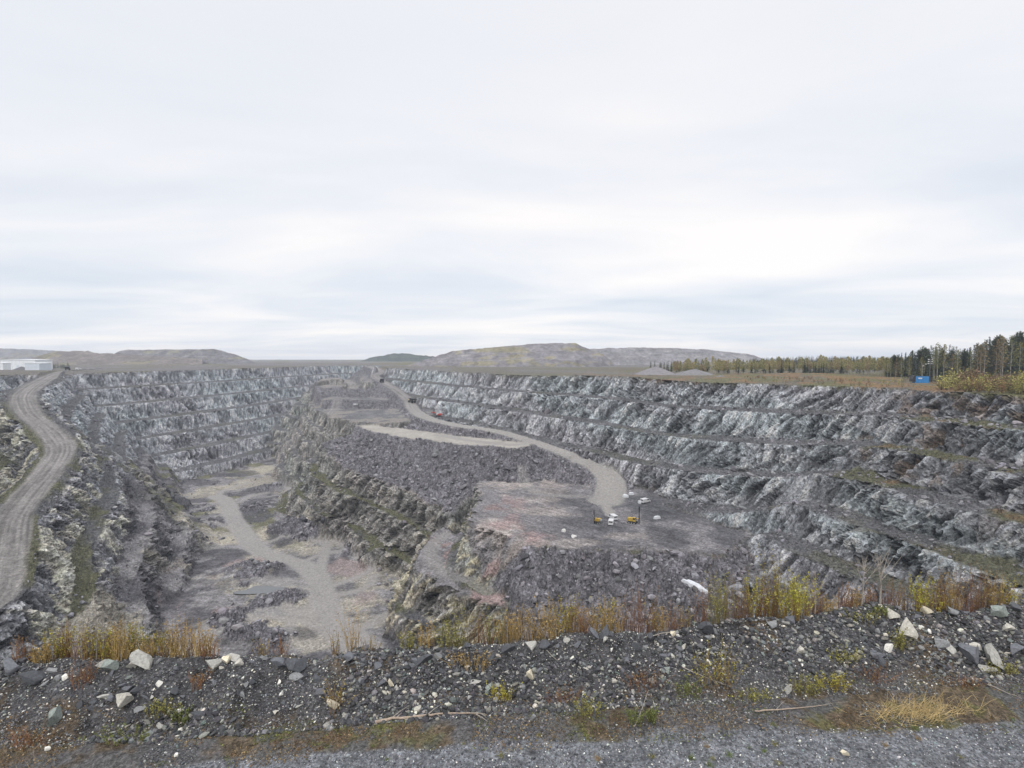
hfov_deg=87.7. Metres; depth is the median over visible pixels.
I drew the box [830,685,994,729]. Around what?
dry grass
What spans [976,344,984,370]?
birch tree
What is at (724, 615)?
willow clump
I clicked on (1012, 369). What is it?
spruce tree
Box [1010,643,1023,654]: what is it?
rock
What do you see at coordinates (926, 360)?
spruce tree
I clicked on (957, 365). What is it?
birch tree
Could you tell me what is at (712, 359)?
birch tree
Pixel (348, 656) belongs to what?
rock
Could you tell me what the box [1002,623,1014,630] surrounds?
rock
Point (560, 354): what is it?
waste rock hill
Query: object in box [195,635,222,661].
twig clump
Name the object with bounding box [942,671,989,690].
weed
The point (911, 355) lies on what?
spruce tree
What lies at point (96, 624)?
bare sapling
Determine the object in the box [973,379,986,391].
shrub
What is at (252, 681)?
rock
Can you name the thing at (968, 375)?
shrub
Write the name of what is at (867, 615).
weed
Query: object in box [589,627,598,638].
rock
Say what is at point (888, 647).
rock
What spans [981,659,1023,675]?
weed
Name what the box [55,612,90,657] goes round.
twig clump
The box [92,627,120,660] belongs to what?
willow clump
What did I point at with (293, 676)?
rock
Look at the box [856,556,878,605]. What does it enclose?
bare sapling
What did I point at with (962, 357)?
pine tree
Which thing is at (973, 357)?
spruce tree
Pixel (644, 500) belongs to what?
van
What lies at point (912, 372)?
spruce tree
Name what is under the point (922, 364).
spruce tree
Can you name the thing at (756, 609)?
willow clump
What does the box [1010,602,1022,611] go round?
rock
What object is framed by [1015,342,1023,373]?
birch tree
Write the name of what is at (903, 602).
twig clump
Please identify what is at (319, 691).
rock
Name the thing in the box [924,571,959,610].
twig clump
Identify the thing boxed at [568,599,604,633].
twig clump
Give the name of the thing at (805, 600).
willow clump
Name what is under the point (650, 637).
rock
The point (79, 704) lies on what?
rock
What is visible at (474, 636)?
twig clump
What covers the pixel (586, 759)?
road gravel
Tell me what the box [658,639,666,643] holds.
rock
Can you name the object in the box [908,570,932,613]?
willow clump
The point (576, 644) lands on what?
rock
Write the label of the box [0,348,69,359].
waste rock hill
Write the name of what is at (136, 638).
willow clump
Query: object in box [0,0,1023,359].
sky
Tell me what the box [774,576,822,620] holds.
willow clump
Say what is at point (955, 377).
shrub
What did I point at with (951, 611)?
rock
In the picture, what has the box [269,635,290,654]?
twig clump
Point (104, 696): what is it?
rock
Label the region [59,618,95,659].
twig clump
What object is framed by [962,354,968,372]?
spruce tree
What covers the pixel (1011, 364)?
birch tree
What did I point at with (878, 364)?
birch tree
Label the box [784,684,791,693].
rock
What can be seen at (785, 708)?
fallen branch
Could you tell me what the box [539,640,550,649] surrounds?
rock
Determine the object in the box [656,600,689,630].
twig clump
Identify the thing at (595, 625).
twig clump
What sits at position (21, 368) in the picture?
gravel pile
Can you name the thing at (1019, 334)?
pine tree
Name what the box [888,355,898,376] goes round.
pine tree
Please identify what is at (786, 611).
willow clump
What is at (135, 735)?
weed
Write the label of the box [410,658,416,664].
rock
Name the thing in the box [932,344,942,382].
birch tree
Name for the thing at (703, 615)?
twig clump
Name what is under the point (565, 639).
rock
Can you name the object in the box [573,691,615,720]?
weed
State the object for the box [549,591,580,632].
willow clump
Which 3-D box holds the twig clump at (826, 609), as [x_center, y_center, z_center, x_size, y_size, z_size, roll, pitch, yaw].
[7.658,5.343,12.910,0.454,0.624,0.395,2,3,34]
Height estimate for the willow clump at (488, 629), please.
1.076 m
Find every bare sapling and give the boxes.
[91,595,100,659]
[97,595,108,642]
[807,573,822,613]
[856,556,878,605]
[869,541,901,603]
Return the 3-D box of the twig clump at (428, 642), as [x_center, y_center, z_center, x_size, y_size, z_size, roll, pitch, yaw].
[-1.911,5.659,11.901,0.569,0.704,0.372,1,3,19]
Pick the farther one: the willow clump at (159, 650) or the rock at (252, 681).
the willow clump at (159, 650)
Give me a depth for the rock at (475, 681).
10.99 m
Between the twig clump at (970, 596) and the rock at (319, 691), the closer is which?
the rock at (319, 691)
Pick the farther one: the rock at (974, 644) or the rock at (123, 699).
the rock at (974, 644)
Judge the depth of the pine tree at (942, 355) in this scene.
309.70 m
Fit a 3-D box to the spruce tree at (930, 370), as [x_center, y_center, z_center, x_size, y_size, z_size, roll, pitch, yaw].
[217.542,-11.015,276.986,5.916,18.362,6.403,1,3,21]
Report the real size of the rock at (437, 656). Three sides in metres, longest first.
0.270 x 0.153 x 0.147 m
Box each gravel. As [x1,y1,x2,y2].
[0,601,1023,749]
[137,677,1023,767]
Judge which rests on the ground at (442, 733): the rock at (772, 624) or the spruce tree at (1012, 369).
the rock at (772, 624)
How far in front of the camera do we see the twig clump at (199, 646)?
11.28 m
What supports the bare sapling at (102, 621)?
on the ground at (442, 733)
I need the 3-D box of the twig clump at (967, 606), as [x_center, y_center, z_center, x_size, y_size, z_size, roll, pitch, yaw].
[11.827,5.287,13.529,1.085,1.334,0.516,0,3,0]
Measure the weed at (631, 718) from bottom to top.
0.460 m
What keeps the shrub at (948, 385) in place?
on the terrain at (248, 424)
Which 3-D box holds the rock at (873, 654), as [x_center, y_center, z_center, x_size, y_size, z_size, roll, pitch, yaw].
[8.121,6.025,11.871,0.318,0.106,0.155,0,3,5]
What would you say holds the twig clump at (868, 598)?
on the ground at (442, 733)
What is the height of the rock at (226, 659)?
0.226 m
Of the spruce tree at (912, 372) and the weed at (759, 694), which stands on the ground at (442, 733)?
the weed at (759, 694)
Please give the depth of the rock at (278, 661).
11.06 m
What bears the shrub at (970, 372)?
on the terrain at (248, 424)
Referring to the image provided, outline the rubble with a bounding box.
[0,386,1023,657]
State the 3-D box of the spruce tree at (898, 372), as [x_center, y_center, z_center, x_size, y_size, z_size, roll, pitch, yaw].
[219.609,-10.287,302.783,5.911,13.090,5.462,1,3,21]
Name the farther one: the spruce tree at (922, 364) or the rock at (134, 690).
the spruce tree at (922, 364)
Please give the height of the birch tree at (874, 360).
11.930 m
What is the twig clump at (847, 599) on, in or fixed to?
on the ground at (442, 733)
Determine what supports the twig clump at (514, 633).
on the ground at (442, 733)
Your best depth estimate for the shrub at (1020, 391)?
174.37 m
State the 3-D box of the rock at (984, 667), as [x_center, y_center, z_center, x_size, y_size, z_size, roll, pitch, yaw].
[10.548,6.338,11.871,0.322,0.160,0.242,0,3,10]
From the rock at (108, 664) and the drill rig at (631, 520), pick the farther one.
the drill rig at (631, 520)
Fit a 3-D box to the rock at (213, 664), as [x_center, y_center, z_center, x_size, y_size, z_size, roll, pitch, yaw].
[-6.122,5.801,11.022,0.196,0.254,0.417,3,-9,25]
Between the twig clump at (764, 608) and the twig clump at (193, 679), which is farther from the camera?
the twig clump at (764, 608)
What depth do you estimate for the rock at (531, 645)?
11.67 m
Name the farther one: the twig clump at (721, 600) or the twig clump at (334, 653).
the twig clump at (721, 600)
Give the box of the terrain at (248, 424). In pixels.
[0,360,1023,660]
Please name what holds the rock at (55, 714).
on the ground at (442, 733)
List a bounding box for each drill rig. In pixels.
[593,510,601,523]
[627,506,639,523]
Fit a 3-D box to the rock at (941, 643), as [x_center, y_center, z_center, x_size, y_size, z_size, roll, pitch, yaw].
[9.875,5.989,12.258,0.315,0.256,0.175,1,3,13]
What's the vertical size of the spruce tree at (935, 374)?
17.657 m
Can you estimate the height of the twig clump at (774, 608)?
1.460 m
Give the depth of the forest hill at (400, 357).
2065.43 m
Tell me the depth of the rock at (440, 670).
11.10 m
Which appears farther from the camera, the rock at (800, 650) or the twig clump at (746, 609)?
the twig clump at (746, 609)
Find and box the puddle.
[233,586,285,593]
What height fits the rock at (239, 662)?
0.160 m
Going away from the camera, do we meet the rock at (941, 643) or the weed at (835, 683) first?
the weed at (835, 683)
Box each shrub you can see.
[933,375,948,388]
[940,375,952,388]
[945,367,965,387]
[945,367,968,377]
[951,375,965,389]
[955,366,976,380]
[955,377,972,390]
[958,365,979,379]
[962,376,976,391]
[971,369,988,385]
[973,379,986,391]
[984,379,997,392]
[986,371,1006,391]
[994,379,1007,392]
[995,379,1008,393]
[998,371,1022,392]
[1006,379,1023,391]
[1009,375,1023,390]
[1013,372,1023,384]
[1015,383,1023,394]
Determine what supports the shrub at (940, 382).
on the terrain at (248, 424)
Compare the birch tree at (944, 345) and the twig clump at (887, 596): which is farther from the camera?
the birch tree at (944, 345)
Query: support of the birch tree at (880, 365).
on the terrain at (248, 424)
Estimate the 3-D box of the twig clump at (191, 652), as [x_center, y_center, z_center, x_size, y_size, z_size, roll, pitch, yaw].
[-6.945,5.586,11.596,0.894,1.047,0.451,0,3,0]
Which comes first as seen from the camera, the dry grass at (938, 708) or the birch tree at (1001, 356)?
the dry grass at (938, 708)
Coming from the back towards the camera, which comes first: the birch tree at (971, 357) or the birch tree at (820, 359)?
the birch tree at (820, 359)
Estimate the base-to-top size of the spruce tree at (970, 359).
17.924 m
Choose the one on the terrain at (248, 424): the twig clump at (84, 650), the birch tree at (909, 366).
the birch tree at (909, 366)
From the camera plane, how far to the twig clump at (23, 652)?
11.12 m
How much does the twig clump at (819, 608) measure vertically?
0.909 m
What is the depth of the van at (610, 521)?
210.24 m
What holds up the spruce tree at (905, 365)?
on the terrain at (248, 424)
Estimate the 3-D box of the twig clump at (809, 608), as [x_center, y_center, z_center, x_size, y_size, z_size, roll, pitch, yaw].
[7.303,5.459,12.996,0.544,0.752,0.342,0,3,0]
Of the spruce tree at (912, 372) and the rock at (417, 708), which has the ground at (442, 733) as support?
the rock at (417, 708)
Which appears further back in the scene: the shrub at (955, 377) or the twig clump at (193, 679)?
the shrub at (955, 377)
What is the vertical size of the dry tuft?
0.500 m
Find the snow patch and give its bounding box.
[681,579,707,593]
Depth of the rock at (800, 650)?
11.83 m
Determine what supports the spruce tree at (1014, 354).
on the terrain at (248, 424)
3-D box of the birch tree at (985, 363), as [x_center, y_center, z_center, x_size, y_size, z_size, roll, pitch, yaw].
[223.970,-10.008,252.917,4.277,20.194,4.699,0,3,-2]
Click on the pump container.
(920, 379)
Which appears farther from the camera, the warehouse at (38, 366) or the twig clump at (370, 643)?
the warehouse at (38, 366)
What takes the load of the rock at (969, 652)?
on the ground at (442, 733)
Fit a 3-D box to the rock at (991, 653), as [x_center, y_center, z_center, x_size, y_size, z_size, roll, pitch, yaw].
[10.798,6.087,11.967,0.297,0.506,0.399,1,3,11]
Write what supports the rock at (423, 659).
on the ground at (442, 733)
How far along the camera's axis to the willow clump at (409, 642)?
11.78 m
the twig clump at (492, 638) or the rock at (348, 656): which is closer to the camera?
the rock at (348, 656)
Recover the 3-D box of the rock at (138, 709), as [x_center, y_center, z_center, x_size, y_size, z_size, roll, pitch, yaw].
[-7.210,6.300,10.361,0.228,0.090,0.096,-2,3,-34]
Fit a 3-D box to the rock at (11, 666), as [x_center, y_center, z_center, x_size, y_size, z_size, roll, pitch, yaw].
[-10.181,5.765,10.795,0.431,0.341,0.193,1,3,22]
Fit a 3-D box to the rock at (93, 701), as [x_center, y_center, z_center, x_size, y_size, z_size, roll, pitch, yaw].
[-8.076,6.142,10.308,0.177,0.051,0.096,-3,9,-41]
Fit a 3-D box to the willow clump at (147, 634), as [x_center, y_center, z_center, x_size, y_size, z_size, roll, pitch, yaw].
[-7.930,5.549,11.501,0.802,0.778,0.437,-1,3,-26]
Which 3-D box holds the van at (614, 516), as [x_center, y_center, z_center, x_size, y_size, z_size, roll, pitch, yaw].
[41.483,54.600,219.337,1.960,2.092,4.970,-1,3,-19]
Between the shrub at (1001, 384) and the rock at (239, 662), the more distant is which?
the shrub at (1001, 384)
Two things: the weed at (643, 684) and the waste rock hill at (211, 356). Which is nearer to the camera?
the weed at (643, 684)
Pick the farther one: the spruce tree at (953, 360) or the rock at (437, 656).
the spruce tree at (953, 360)
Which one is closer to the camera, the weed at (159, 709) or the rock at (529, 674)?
the weed at (159, 709)
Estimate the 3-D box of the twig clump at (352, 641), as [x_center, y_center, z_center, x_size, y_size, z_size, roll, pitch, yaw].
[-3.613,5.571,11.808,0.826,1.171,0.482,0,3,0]
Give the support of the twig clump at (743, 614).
on the ground at (442, 733)
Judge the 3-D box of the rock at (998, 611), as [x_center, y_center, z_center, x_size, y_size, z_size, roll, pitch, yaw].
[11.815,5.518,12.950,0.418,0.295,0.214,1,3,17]
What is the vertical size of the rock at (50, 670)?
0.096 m
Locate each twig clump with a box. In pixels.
[10,636,39,662]
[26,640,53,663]
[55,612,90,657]
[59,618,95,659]
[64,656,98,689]
[92,622,128,656]
[105,617,142,660]
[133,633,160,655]
[151,619,181,657]
[164,616,196,657]
[176,622,204,655]
[187,618,218,656]
[188,666,212,691]
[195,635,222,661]
[250,637,269,655]
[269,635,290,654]
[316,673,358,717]
[324,627,346,655]
[336,607,367,651]
[358,634,381,650]
[415,620,439,647]
[461,608,487,645]
[461,613,500,644]
[493,614,518,643]
[498,605,530,643]
[510,602,533,638]
[517,608,550,640]
[526,595,568,639]
[561,602,590,632]
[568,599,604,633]
[583,604,613,631]
[597,595,627,632]
[612,593,642,631]
[625,579,658,632]
[633,594,670,631]
[650,604,671,630]
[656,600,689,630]
[673,605,695,629]
[688,583,714,622]
[709,566,732,619]
[722,571,755,618]
[727,586,754,618]
[742,568,799,616]
[747,570,792,617]
[802,598,823,615]
[808,583,824,613]
[817,594,839,611]
[836,580,862,609]
[843,587,866,606]
[856,582,877,603]
[873,580,906,605]
[889,579,917,610]
[907,583,929,608]
[922,569,969,610]
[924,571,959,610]
[945,556,987,611]
[957,569,1003,611]
[962,566,1007,609]
[975,566,1014,604]
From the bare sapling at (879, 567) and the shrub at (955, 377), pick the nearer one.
the bare sapling at (879, 567)
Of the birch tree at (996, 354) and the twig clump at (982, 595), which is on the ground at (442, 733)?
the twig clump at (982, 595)
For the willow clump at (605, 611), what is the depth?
12.50 m
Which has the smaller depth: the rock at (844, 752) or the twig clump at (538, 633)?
the rock at (844, 752)
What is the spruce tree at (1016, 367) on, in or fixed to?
on the terrain at (248, 424)
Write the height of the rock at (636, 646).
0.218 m
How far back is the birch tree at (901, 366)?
252.12 m
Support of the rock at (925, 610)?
on the ground at (442, 733)
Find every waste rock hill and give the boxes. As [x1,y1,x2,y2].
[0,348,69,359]
[31,351,201,364]
[115,349,254,363]
[408,343,614,366]
[591,347,759,364]
[700,358,760,364]
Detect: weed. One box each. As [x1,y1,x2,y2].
[6,725,54,750]
[92,720,152,745]
[142,696,182,719]
[165,704,193,727]
[486,680,522,702]
[543,682,593,704]
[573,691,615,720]
[619,662,673,692]
[624,705,650,726]
[644,703,659,723]
[663,674,705,698]
[680,634,755,689]
[728,687,783,703]
[787,672,826,697]
[814,670,852,692]
[826,642,864,666]
[842,607,883,626]
[851,662,904,683]
[863,605,892,616]
[888,627,914,653]
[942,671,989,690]
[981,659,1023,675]
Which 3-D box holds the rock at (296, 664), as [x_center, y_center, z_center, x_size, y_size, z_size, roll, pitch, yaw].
[-4.514,5.840,11.091,0.440,0.270,0.263,-5,0,7]
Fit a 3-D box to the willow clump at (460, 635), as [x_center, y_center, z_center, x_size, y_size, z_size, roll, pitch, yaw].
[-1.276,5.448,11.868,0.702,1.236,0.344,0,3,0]
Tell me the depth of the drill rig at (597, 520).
213.31 m
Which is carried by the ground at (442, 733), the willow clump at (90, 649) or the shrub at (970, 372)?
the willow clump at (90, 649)
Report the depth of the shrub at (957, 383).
199.43 m
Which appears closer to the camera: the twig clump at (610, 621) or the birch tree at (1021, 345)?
the twig clump at (610, 621)
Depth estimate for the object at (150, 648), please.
11.27 m
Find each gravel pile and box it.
[13,366,24,369]
[636,366,674,374]
[673,369,713,374]
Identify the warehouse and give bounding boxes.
[0,359,52,369]
[0,363,10,369]
[25,363,51,369]
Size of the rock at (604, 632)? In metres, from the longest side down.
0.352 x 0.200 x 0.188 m
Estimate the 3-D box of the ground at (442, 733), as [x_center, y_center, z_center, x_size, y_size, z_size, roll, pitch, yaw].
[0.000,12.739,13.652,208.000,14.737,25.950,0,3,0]
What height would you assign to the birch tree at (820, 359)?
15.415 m
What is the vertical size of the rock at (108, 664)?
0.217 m
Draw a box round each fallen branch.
[375,705,487,723]
[634,677,656,726]
[754,703,830,711]
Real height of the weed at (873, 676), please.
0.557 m
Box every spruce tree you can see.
[893,354,902,376]
[902,353,906,376]
[905,352,915,375]
[907,352,917,376]
[917,346,925,375]
[924,347,928,375]
[925,345,934,375]
[931,347,939,381]
[940,351,949,376]
[947,348,955,374]
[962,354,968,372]
[967,347,973,371]
[968,345,976,372]
[981,345,989,374]
[987,352,993,376]
[996,337,1007,376]
[1007,343,1015,373]
[1008,337,1018,371]
[1012,341,1021,375]
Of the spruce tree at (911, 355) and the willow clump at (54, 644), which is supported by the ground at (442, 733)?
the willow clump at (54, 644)
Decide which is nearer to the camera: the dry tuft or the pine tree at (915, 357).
the dry tuft
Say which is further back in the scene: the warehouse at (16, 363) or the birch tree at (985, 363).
the warehouse at (16, 363)
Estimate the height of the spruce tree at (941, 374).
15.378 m
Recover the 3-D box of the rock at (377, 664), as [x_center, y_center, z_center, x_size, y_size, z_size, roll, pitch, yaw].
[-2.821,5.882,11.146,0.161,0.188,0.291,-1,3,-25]
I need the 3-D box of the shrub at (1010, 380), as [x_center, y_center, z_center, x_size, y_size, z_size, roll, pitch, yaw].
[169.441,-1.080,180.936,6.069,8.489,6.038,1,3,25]
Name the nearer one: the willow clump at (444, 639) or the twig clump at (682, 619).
the willow clump at (444, 639)
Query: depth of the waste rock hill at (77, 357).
1018.12 m
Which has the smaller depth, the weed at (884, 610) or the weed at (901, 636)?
the weed at (901, 636)
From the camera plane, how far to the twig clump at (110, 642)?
11.35 m
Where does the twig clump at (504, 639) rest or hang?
on the ground at (442, 733)
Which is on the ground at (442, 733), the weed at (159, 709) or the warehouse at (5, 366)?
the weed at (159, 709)
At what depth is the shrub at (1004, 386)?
177.58 m
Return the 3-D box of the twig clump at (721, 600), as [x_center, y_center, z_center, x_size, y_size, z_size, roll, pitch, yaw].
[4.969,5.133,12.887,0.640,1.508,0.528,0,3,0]
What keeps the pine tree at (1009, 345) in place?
on the terrain at (248, 424)
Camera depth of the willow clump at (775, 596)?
12.83 m
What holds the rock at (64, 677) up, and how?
on the ground at (442, 733)
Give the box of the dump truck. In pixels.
[408,398,416,402]
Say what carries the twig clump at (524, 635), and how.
on the ground at (442, 733)
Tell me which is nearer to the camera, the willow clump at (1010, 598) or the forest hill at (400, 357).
the willow clump at (1010, 598)
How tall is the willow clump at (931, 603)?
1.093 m
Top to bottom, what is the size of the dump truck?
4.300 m
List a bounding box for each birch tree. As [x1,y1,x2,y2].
[710,356,714,373]
[732,359,735,373]
[759,358,763,373]
[817,355,823,372]
[855,359,860,368]
[870,358,876,373]
[875,358,881,375]
[878,358,883,375]
[888,358,893,381]
[898,357,903,374]
[906,357,912,374]
[931,347,938,369]
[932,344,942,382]
[939,344,948,375]
[953,351,961,371]
[967,349,975,370]
[972,344,982,370]
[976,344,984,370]
[979,342,989,372]
[991,339,1001,375]
[995,335,1007,378]
[995,336,1009,375]
[1005,335,1017,373]
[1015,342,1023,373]
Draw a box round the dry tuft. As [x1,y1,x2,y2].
[439,650,494,671]
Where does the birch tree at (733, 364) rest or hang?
on the terrain at (248, 424)
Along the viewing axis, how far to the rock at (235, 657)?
11.10 m
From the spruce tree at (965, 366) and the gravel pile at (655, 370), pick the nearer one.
the spruce tree at (965, 366)
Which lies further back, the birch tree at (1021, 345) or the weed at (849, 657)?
the birch tree at (1021, 345)
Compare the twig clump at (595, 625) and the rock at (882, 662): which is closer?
the rock at (882, 662)
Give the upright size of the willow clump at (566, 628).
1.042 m
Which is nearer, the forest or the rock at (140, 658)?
the rock at (140, 658)
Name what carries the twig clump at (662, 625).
on the ground at (442, 733)
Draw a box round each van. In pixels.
[608,513,617,519]
[608,518,613,524]
[640,498,650,503]
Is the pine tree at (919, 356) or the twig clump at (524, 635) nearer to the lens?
the twig clump at (524, 635)
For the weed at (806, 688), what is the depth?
11.04 m
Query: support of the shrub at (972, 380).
on the terrain at (248, 424)
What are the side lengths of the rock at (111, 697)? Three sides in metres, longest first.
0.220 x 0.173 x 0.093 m
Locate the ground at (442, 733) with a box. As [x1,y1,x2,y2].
[0,603,1023,767]
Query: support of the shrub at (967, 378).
on the terrain at (248, 424)
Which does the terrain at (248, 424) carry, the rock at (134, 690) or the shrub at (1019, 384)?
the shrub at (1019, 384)
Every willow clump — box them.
[37,625,73,660]
[48,625,76,657]
[73,624,111,659]
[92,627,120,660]
[114,621,146,655]
[123,624,162,651]
[142,628,172,654]
[396,631,420,648]
[432,619,463,648]
[444,603,468,647]
[482,606,507,644]
[545,600,576,637]
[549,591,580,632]
[590,591,616,631]
[704,570,735,626]
[711,568,737,621]
[744,575,768,616]
[748,543,808,618]
[758,570,799,617]
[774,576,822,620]
[781,572,826,615]
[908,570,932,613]
[912,575,954,611]
[994,575,1023,604]
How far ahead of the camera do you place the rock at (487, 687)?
10.93 m
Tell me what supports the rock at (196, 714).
on the ground at (442, 733)
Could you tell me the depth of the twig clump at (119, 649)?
11.09 m
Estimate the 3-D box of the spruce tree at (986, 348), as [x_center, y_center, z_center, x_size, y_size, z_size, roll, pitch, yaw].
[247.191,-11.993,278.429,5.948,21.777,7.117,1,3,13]
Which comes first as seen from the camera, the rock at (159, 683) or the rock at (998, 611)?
the rock at (159, 683)
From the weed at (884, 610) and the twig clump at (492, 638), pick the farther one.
the weed at (884, 610)
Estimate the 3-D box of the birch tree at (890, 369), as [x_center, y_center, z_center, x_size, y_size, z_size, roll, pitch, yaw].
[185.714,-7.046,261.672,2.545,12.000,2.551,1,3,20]
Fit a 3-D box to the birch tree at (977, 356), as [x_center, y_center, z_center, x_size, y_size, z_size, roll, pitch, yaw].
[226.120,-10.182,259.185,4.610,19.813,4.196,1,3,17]
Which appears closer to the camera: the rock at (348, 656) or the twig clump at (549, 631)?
the rock at (348, 656)
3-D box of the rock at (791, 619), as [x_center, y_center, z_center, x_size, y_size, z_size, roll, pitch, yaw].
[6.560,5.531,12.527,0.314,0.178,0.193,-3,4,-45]
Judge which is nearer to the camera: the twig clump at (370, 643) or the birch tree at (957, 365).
the twig clump at (370, 643)
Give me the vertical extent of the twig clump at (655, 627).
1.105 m
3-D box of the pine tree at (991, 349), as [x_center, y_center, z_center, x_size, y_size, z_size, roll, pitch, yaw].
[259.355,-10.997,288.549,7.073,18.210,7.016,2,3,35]
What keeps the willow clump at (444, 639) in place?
on the ground at (442, 733)
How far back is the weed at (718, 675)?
11.16 m
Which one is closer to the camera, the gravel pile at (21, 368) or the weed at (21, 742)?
the weed at (21, 742)
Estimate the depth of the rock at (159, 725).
10.15 m
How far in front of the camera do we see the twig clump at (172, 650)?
11.29 m
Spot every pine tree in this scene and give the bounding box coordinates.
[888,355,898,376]
[914,349,919,369]
[916,350,926,366]
[937,348,947,372]
[956,351,971,369]
[984,347,997,363]
[989,339,1000,372]
[1004,337,1020,355]
[1007,331,1023,354]
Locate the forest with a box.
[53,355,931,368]
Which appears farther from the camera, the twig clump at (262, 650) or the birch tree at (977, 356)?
the birch tree at (977, 356)
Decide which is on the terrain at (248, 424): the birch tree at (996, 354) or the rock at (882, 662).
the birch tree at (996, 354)
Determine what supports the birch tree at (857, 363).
on the terrain at (248, 424)
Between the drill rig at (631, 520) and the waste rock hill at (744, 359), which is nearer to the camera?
the drill rig at (631, 520)
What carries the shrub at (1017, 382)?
on the terrain at (248, 424)
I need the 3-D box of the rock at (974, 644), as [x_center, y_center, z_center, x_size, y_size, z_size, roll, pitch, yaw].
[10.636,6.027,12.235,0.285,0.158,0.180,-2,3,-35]
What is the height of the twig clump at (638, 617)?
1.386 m
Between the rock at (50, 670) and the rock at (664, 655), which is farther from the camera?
the rock at (664, 655)
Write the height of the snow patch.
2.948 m
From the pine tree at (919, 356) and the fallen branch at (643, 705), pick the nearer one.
the fallen branch at (643, 705)
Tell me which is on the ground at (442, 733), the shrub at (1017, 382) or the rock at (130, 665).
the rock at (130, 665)
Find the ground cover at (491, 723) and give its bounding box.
[0,604,1023,767]
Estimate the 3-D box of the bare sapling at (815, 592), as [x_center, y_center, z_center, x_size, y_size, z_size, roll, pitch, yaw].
[7.262,5.060,12.796,0.439,1.260,0.205,0,3,0]
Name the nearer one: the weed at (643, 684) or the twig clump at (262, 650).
the weed at (643, 684)
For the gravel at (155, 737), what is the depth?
11.15 m
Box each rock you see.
[3,657,19,675]
[18,670,46,684]
[46,668,57,672]
[47,705,62,726]
[53,674,61,680]
[61,674,68,680]
[76,700,82,708]
[87,704,94,710]
[88,698,98,703]
[95,659,105,667]
[97,693,112,698]
[98,659,118,669]
[105,692,115,701]
[116,692,133,707]
[122,686,133,690]
[126,662,136,667]
[129,649,153,669]
[130,687,140,694]
[134,706,146,712]
[155,680,162,686]
[156,722,162,728]
[170,687,178,694]
[190,711,203,717]
[205,658,221,671]
[221,655,230,663]
[226,653,239,661]
[233,658,243,666]
[249,678,255,684]
[270,657,285,666]
[285,658,306,671]
[289,671,304,680]
[313,674,320,681]
[315,688,325,694]
[327,699,339,708]
[343,652,354,661]
[374,660,381,669]
[377,679,385,686]
[388,678,393,686]
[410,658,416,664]
[414,705,420,712]
[416,654,431,665]
[434,653,441,659]
[437,666,444,673]
[470,679,480,683]
[485,682,493,690]
[501,644,515,652]
[525,641,536,650]
[526,669,533,679]
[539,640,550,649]
[563,637,569,642]
[574,641,580,647]
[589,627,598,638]
[598,624,608,639]
[631,642,641,651]
[646,632,653,641]
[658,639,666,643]
[659,653,667,658]
[698,621,713,633]
[766,620,776,628]
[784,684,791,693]
[785,615,794,623]
[796,646,804,653]
[840,749,849,755]
[870,651,884,658]
[878,655,886,667]
[884,643,893,652]
[887,608,899,618]
[898,617,917,640]
[920,605,932,613]
[934,637,949,648]
[946,605,959,615]
[946,644,956,653]
[958,643,978,666]
[969,642,981,649]
[978,664,997,672]
[984,643,1003,669]
[989,605,1007,616]
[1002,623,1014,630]
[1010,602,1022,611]
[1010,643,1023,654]
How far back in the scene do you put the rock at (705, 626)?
12.12 m
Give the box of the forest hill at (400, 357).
[362,353,433,361]
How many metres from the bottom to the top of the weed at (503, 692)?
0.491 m
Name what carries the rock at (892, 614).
on the ground at (442, 733)
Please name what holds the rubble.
on the terrain at (248, 424)
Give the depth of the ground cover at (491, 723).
10.02 m
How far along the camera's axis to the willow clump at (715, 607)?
12.47 m
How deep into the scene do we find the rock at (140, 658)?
10.88 m
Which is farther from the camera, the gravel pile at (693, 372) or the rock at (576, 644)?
the gravel pile at (693, 372)
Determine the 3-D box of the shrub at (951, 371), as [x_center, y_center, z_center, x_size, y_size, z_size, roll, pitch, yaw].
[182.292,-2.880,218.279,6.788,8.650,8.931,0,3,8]
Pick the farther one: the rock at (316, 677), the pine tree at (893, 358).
the pine tree at (893, 358)
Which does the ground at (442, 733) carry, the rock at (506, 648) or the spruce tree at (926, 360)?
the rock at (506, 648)
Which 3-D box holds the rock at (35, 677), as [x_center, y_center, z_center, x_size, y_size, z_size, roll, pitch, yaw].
[-9.520,5.814,10.608,0.480,0.324,0.262,-7,9,-29]
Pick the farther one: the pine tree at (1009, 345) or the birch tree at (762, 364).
the birch tree at (762, 364)
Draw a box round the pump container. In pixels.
[909,376,931,382]
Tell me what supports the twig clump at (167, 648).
on the ground at (442, 733)
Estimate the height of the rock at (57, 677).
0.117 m
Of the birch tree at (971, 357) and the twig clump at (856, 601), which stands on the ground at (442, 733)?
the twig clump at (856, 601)
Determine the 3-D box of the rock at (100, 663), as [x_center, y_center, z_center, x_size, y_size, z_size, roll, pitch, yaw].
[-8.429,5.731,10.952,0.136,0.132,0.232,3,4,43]
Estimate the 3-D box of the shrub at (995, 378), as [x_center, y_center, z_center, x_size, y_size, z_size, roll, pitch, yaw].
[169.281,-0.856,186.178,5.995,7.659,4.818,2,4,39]
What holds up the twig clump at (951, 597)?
on the ground at (442, 733)

